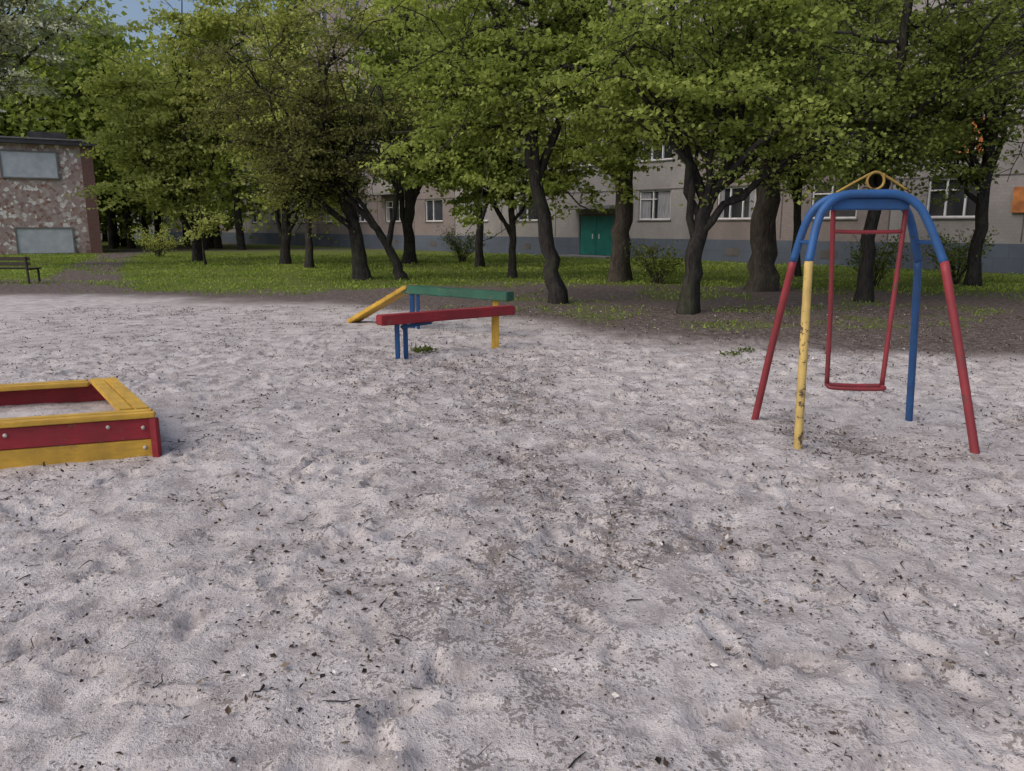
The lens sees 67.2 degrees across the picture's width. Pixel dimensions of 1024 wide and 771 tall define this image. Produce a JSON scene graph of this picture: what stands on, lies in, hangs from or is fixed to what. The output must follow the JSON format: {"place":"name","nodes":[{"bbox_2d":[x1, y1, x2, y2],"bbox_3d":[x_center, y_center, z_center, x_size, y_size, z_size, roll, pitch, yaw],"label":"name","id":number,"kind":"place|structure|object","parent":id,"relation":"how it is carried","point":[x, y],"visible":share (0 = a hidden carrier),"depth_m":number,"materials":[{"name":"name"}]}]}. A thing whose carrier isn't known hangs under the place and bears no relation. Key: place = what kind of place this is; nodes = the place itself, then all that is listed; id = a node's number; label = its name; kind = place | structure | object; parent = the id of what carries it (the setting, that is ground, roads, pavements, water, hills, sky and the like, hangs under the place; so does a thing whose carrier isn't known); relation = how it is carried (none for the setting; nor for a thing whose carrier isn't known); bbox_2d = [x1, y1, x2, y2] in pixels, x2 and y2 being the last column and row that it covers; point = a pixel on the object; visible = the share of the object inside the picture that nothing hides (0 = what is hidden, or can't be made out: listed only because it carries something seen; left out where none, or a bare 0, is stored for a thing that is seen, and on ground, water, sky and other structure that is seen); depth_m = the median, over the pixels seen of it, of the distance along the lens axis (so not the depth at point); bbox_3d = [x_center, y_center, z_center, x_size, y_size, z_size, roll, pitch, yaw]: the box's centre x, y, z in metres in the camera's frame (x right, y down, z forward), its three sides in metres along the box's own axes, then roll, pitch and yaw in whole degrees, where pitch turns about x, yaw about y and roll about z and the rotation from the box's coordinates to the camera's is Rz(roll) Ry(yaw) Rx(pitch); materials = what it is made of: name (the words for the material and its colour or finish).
{"place":"outdoors","nodes":[
{"label":"outdoors","id":0,"kind":"place"},
{"bbox_2d":[4,0,289,73],"label":"sky","id":1,"kind":"structure","parent":0,"point":[133,10],"materials":[{"name":"blue"}]},
{"bbox_2d":[400,322,431,328],"bbox_3d":[-1.173,-0.746,9.447,0.430,0.040,0.040,-13,17,-35],"label":"post brace","id":2,"kind":"object","parent":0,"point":[413,325],"visible":0.95,"depth_m":9.42,"materials":[{"name":"blue metal"}]},
{"bbox_2d":[376,305,514,325],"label":"red beam","id":3,"kind":"structure","parent":2,"relation":"on","point":[432,316],"depth_m":9.57,"materials":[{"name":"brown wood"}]},
{"bbox_2d":[0,238,1023,770],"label":"ground","id":4,"kind":"structure","parent":0,"point":[508,718],"depth_m":4.01,"materials":[{"name":"grey sand"}]},
{"bbox_2d":[0,257,40,283],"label":"park bench","id":5,"kind":"object","parent":4,"relation":"on","point":[26,264],"visible":0.99,"depth_m":21.64,"materials":[{"name":"brown wood"}]},
{"bbox_2d":[0,143,90,253],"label":"walls","id":6,"kind":"structure","parent":4,"relation":"on","point":[35,203],"depth_m":44.90,"materials":[{"name":"stone"}]},
{"bbox_2d":[0,149,75,253],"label":"shutters","id":7,"kind":"object","parent":6,"relation":"attached to","point":[25,164],"visible":0.95,"depth_m":44.66,"materials":[{"name":"metal"}]},
{"bbox_2d":[0,131,98,153],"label":"roof","id":8,"kind":"structure","parent":6,"relation":"on","point":[45,138],"depth_m":44.49,"materials":[{"name":"metal"}]},
{"bbox_2d":[0,0,118,123],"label":"blossom tree","id":9,"kind":"object","parent":4,"relation":"on","point":[10,28],"visible":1,"depth_m":29.07,"materials":[{"name":"green plant"}]},
{"bbox_2d":[0,377,161,469],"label":"sandbox","id":10,"kind":"object","parent":4,"relation":"on","point":[59,422],"visible":0.99,"depth_m":5.38,"materials":[{"name":"yellow wood"}]},
{"bbox_2d":[79,146,102,252],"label":"corner pier","id":11,"kind":"structure","parent":4,"relation":"on","point":[92,214],"depth_m":46.07,"materials":[{"name":"red brick"}]},
{"bbox_2d":[0,0,281,249],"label":"distant trees","id":12,"kind":"object","parent":4,"relation":"on","point":[71,120],"visible":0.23,"depth_m":51.93,"materials":[{"name":"green plant"}]},
{"bbox_2d":[127,223,188,256],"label":"shrub","id":13,"kind":"object","parent":4,"relation":"on","point":[154,244],"visible":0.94,"depth_m":40.14,"materials":[{"name":"green plant"}]},
{"bbox_2d":[62,0,323,261],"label":"linden tree","id":14,"kind":"object","parent":4,"relation":"on","point":[163,161],"visible":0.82,"depth_m":32.45,"materials":[{"name":"green plant"}]},
{"bbox_2d":[173,203,228,264],"bbox_3d":[-12.184,-5.935,30.965,2.372,2.770,1.840,5,13,25],"label":"sapling tree","id":15,"kind":"object","parent":4,"relation":"on","point":[207,223],"visible":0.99,"depth_m":30.83,"materials":[{"name":"green plant"}]},
{"bbox_2d":[182,0,398,263],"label":"linden tree","id":16,"kind":"object","parent":4,"relation":"on","point":[283,13],"visible":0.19,"depth_m":30.26,"materials":[{"name":"green plant"}]},
{"bbox_2d":[169,0,415,279],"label":"cherry tree","id":17,"kind":"object","parent":4,"relation":"on","point":[297,165],"visible":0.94,"depth_m":21.53,"materials":[{"name":"green plant"}]},
{"bbox_2d":[204,59,385,267],"bbox_3d":[-7.376,-8.211,29.383,6.372,7.868,5.311,4,12,18],"label":"maple tree","id":18,"kind":"object","parent":4,"relation":"on","point":[309,261],"visible":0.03,"depth_m":28.58,"materials":[{"name":"green plant"}]},
{"bbox_2d":[230,65,431,279],"bbox_3d":[-5.209,-5.994,22.280,6.126,6.456,3.660,0,12,0],"label":"cherry tree","id":19,"kind":"object","parent":4,"relation":"on","point":[364,212],"visible":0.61,"depth_m":22.04,"materials":[{"name":"green plant"}]},
{"bbox_2d":[347,284,415,322],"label":"yellow ramp","id":20,"kind":"structure","parent":4,"relation":"on","point":[385,301],"depth_m":12.58,"materials":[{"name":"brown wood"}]},
{"bbox_2d":[394,325,399,359],"bbox_3d":[-1.385,-0.474,9.317,0.055,0.550,0.055,0,12,0],"label":"blue post","id":21,"kind":"object","parent":4,"relation":"on","point":[397,341],"visible":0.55,"depth_m":9.29,"materials":[{"name":"blue metal"}]},
{"bbox_2d":[403,324,408,359],"bbox_3d":[-1.300,-0.497,9.425,0.055,0.550,0.055,0,12,0],"label":"blue post","id":22,"kind":"object","parent":4,"relation":"on","point":[405,342],"visible":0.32,"depth_m":9.39,"materials":[{"name":"blue metal"}]},
{"bbox_2d":[410,294,414,327],"bbox_3d":[-1.580,-1.133,12.224,0.070,0.660,0.070,0,12,0],"label":"blue post","id":23,"kind":"object","parent":4,"relation":"on","point":[412,304],"visible":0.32,"depth_m":12.16,"materials":[{"name":"blue metal"}]},
{"bbox_2d":[402,285,513,301],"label":"balance beam","id":24,"kind":"structure","parent":23,"relation":"on","point":[494,295],"depth_m":11.54,"materials":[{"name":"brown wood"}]},
{"bbox_2d":[416,294,419,328],"bbox_3d":[-1.480,-1.118,12.156,0.050,0.660,0.050,0,12,0],"label":"blue post","id":25,"kind":"object","parent":4,"relation":"on","point":[418,304],"visible":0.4,"depth_m":12.11,"materials":[{"name":"blue metal"}]},
{"bbox_2d":[410,342,436,352],"bbox_3d":[-1.126,-0.468,9.854,0.397,0.183,0.323,0,12,0],"label":"weed plant","id":26,"kind":"object","parent":4,"relation":"on","point":[425,348],"visible":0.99,"depth_m":9.83,"materials":[{"name":"green plant"}]},
{"bbox_2d":[311,0,550,262],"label":"linden tree","id":27,"kind":"object","parent":4,"relation":"on","point":[407,213],"visible":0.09,"depth_m":31.35,"materials":[{"name":"green plant"}]},
{"bbox_2d":[366,0,540,266],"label":"maple tree","id":28,"kind":"object","parent":4,"relation":"on","point":[479,258],"visible":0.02,"depth_m":29.94,"materials":[{"name":"green plant"}]},
{"bbox_2d":[436,225,488,262],"bbox_3d":[-2.296,-6.303,34.356,2.482,1.728,2.318,3,12,14],"label":"shrub","id":29,"kind":"object","parent":4,"relation":"on","point":[457,248],"visible":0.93,"depth_m":34.33,"materials":[{"name":"green plant"}]},
{"bbox_2d":[333,2,614,277],"bbox_3d":[-0.769,-7.422,23.137,9.245,8.880,4.736,0,12,0],"label":"maple tree","id":30,"kind":"object","parent":4,"relation":"on","point":[469,172],"visible":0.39,"depth_m":22.69,"materials":[{"name":"green plant"}]},
{"bbox_2d":[492,316,498,348],"bbox_3d":[-0.220,-0.661,10.218,0.100,0.550,0.070,0,12,0],"label":"yellow post","id":31,"kind":"object","parent":4,"relation":"on","point":[495,331],"visible":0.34,"depth_m":10.17,"materials":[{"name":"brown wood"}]},
{"bbox_2d":[493,300,498,305],"bbox_3d":[-0.240,-0.953,11.383,0.090,0.650,0.070,0,12,0],"label":"yellow post","id":32,"kind":"object","parent":4,"relation":"on","point":[495,303],"visible":0.11,"depth_m":11.30,"materials":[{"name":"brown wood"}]},
{"bbox_2d":[0,252,1023,349],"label":"grass","id":33,"kind":"structure","parent":4,"relation":"on","point":[299,270],"depth_m":25.68,"materials":[{"name":"green plant"}]},
{"bbox_2d":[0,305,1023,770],"bbox_3d":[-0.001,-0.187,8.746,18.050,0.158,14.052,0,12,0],"label":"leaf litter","id":34,"kind":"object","parent":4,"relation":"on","point":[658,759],"visible":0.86,"depth_m":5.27,"materials":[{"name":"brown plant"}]},
{"bbox_2d":[0,323,1023,767],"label":"twigs","id":35,"kind":"object","parent":4,"relation":"on","point":[508,553],"visible":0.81,"depth_m":4.63,"materials":[{"name":"brown wood"}]},
{"bbox_2d":[346,0,693,303],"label":"maple tree","id":36,"kind":"object","parent":4,"relation":"on","point":[494,90],"visible":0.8,"depth_m":14.98,"materials":[{"name":"green plant"}]},
{"bbox_2d":[100,0,1023,273],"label":"apartment building","id":37,"kind":"structure","parent":4,"relation":"on","point":[658,216],"depth_m":36.66,"materials":[{"name":"concrete"}]},
{"bbox_2d":[514,0,727,282],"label":"maple tree","id":38,"kind":"object","parent":4,"relation":"on","point":[621,173],"visible":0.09,"depth_m":21.33,"materials":[{"name":"green plant"}]},
{"bbox_2d":[623,238,684,283],"bbox_3d":[4.083,-3.497,21.740,2.015,1.348,1.521,0,12,0],"label":"shrub","id":39,"kind":"object","parent":4,"relation":"on","point":[662,272],"visible":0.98,"depth_m":21.67,"materials":[{"name":"green plant"}]},
{"bbox_2d":[529,0,913,314],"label":"maple tree","id":40,"kind":"object","parent":4,"relation":"on","point":[738,69],"visible":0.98,"depth_m":13.12,"materials":[{"name":"green plant"}]},
{"bbox_2d":[719,349,743,356],"bbox_3d":[2.737,-0.403,9.604,0.323,0.114,0.236,-5,13,-21],"label":"weed plant","id":41,"kind":"object","parent":4,"relation":"on","point":[732,354],"visible":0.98,"depth_m":9.60,"materials":[{"name":"green plant"}]},
{"bbox_2d":[738,346,754,351],"bbox_3d":[3.052,-0.471,10.022,0.218,0.083,0.192,6,13,28],"label":"weed plant","id":42,"kind":"object","parent":4,"relation":"on","point":[745,348],"visible":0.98,"depth_m":10.01,"materials":[{"name":"green plant"}]},
{"bbox_2d":[751,261,796,419],"bbox_3d":[2.128,-0.295,6.307,0.060,1.472,0.370,-6,13,-27],"label":"swing frame leg","id":43,"kind":"object","parent":4,"relation":"on","point":[774,336],"visible":0.87,"depth_m":6.26,"materials":[{"name":"paint"}]},
{"bbox_2d":[793,261,812,448],"bbox_3d":[2.141,-0.166,5.670,0.062,1.475,0.301,3,12,15],"label":"yellow leg","id":44,"kind":"object","parent":4,"relation":"on","point":[803,354],"visible":0.84,"depth_m":5.64,"materials":[{"name":"paint"}]},
{"bbox_2d":[805,189,948,262],"bbox_3d":[2.661,-1.158,5.623,1.041,0.541,0.181,0,12,0],"label":"swing frame top","id":45,"kind":"object","parent":44,"relation":"on","point":[917,205],"visible":1,"depth_m":5.61,"materials":[{"name":"blue metal"}]},
{"bbox_2d":[800,240,808,243],"bbox_3d":[2.230,-1.079,5.804,0.030,0.030,0.315,0,12,2],"label":"side brace","id":46,"kind":"object","parent":45,"relation":"attached to","point":[804,241],"visible":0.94,"depth_m":5.84,"materials":[{"name":"blue paint"}]},
{"bbox_2d":[836,173,870,192],"bbox_3d":[2.500,-1.482,5.641,0.249,0.151,0.019,0,12,-2],"label":"strut","id":47,"kind":"object","parent":45,"relation":"on","point":[853,182],"visible":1,"depth_m":5.63,"materials":[{"name":"paint"}]},
{"bbox_2d":[825,198,909,209],"bbox_3d":[2.645,-1.352,5.740,0.570,0.085,0.150,0,12,0],"label":"top plate","id":48,"kind":"object","parent":45,"relation":"attached to","point":[871,204],"visible":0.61,"depth_m":5.67,"materials":[{"name":"blue metal"}]},
{"bbox_2d":[866,171,885,188],"bbox_3d":[2.665,-1.500,5.643,0.144,0.144,0.020,0,12,0],"label":"ring ornament","id":49,"kind":"object","parent":45,"relation":"on","point":[872,173],"visible":1,"depth_m":5.63,"materials":[{"name":"paint"}]},
{"bbox_2d":[883,173,911,193],"bbox_3d":[2.820,-1.482,5.641,0.230,0.150,0.019,1,12,3],"label":"strut","id":50,"kind":"object","parent":45,"relation":"attached to","point":[897,183],"visible":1,"depth_m":5.63,"materials":[{"name":"paint"}]},
{"bbox_2d":[915,240,931,244],"bbox_3d":[3.115,-1.076,5.787,0.030,0.030,0.330,0,12,2],"label":"side brace","id":51,"kind":"object","parent":45,"relation":"attached to","point":[928,242],"visible":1,"depth_m":5.80,"materials":[{"name":"blue paint"}]},
{"bbox_3d":[2.395,-1.372,5.736,0.062,0.064,0.064,0,12,0],"label":"hinge","id":52,"kind":"object","parent":45,"relation":"attached to","visible":0},
{"bbox_2d":[824,210,835,384],"bbox_3d":[2.431,-0.687,5.883,0.109,1.402,0.040,-2,12,-12],"label":"hanger","id":53,"kind":"object","parent":52,"relation":"hanging from","point":[830,292],"visible":0.86,"depth_m":5.87,"materials":[{"name":"red paint"}]},
{"bbox_2d":[825,383,886,390],"bbox_3d":[2.667,0.013,5.970,0.451,0.046,0.092,1,12,7],"label":"seat bar front","id":54,"kind":"object","parent":53,"relation":"attached to","point":[880,388],"visible":1,"depth_m":5.93,"materials":[{"name":"red paint"}]},
{"bbox_2d":[829,383,879,386],"bbox_3d":[2.671,-0.002,6.020,0.411,0.037,0.040,1,12,5],"label":"swing seat","id":55,"kind":"object","parent":54,"relation":"attached to","point":[852,385],"visible":0.86,"depth_m":6.01,"materials":[{"name":"red paint"}]},
{"bbox_2d":[835,229,902,233],"bbox_3d":[2.672,-1.154,5.780,0.526,0.035,0.032,0,12,0],"label":"cross bar","id":56,"kind":"object","parent":53,"relation":"attached to","point":[868,231],"visible":1,"depth_m":5.77,"materials":[{"name":"red paint"}]},
{"bbox_2d":[717,0,921,276],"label":"maple tree","id":57,"kind":"object","parent":4,"relation":"on","point":[799,183],"visible":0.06,"depth_m":24.60,"materials":[{"name":"green plant"}]},
{"bbox_2d":[645,0,994,291],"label":"maple tree","id":58,"kind":"object","parent":4,"relation":"on","point":[763,273],"visible":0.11,"depth_m":18.62,"materials":[{"name":"green plant"}]},
{"bbox_2d":[842,234,911,286],"bbox_3d":[9.880,-3.439,20.860,1.774,1.589,1.951,6,13,28],"label":"shrub","id":59,"kind":"object","parent":4,"relation":"on","point":[884,263],"visible":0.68,"depth_m":20.59,"materials":[{"name":"green plant"}]},
{"bbox_2d":[745,0,1023,302],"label":"maple tree","id":60,"kind":"object","parent":4,"relation":"on","point":[901,134],"visible":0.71,"depth_m":15.34,"materials":[{"name":"green plant"}]},
{"bbox_2d":[905,262,921,420],"bbox_3d":[3.261,-0.287,6.264,0.058,1.472,0.351,9,15,39],"label":"swing frame leg","id":61,"kind":"object","parent":4,"relation":"on","point":[916,293],"visible":0.88,"depth_m":6.22,"materials":[{"name":"paint"}]},
{"bbox_2d":[866,0,1023,285],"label":"maple tree","id":62,"kind":"object","parent":4,"relation":"on","point":[988,166],"visible":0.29,"depth_m":20.05,"materials":[{"name":"green plant"}]},
{"bbox_2d":[940,261,979,453],"bbox_3d":[3.262,-0.150,5.595,0.064,1.482,0.469,-7,14,-31],"label":"swing frame leg","id":63,"kind":"object","parent":4,"relation":"on","point":[960,357],"visible":0.88,"depth_m":5.57,"materials":[{"name":"paint"}]},
{"bbox_2d":[920,224,1002,283],"bbox_3d":[12.613,-3.670,21.637,2.054,1.728,2.054,10,15,40],"label":"shrub","id":64,"kind":"object","parent":4,"relation":"on","point":[960,253],"visible":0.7,"depth_m":21.69,"materials":[{"name":"green plant"}]},
{"bbox_2d":[909,0,1023,197],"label":"willow tree","id":65,"kind":"object","parent":4,"relation":"on","point":[1003,75],"visible":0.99,"depth_m":13.67,"materials":[{"name":"green plant"}]},
{"bbox_2d":[789,193,921,262],"bbox_3d":[2.684,-1.216,5.920,1.028,0.542,0.171,0,12,0],"label":"top frame rear","id":66,"kind":"object","parent":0,"point":[816,206],"visible":0.55,"depth_m":5.91,"materials":[{"name":"blue metal"}]},
{"bbox_3d":[2.945,-1.372,5.736,0.062,0.064,0.064,0,12,0],"label":"hinge","id":67,"kind":"object","parent":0,"visible":0},
{"bbox_2d":[880,209,908,384],"bbox_3d":[2.909,-0.683,5.863,0.115,1.402,0.040,-6,13,-26],"label":"hanger","id":68,"kind":"object","parent":67,"relation":"hanging from","point":[893,296],"visible":0.88,"depth_m":5.86,"materials":[{"name":"red paint"}]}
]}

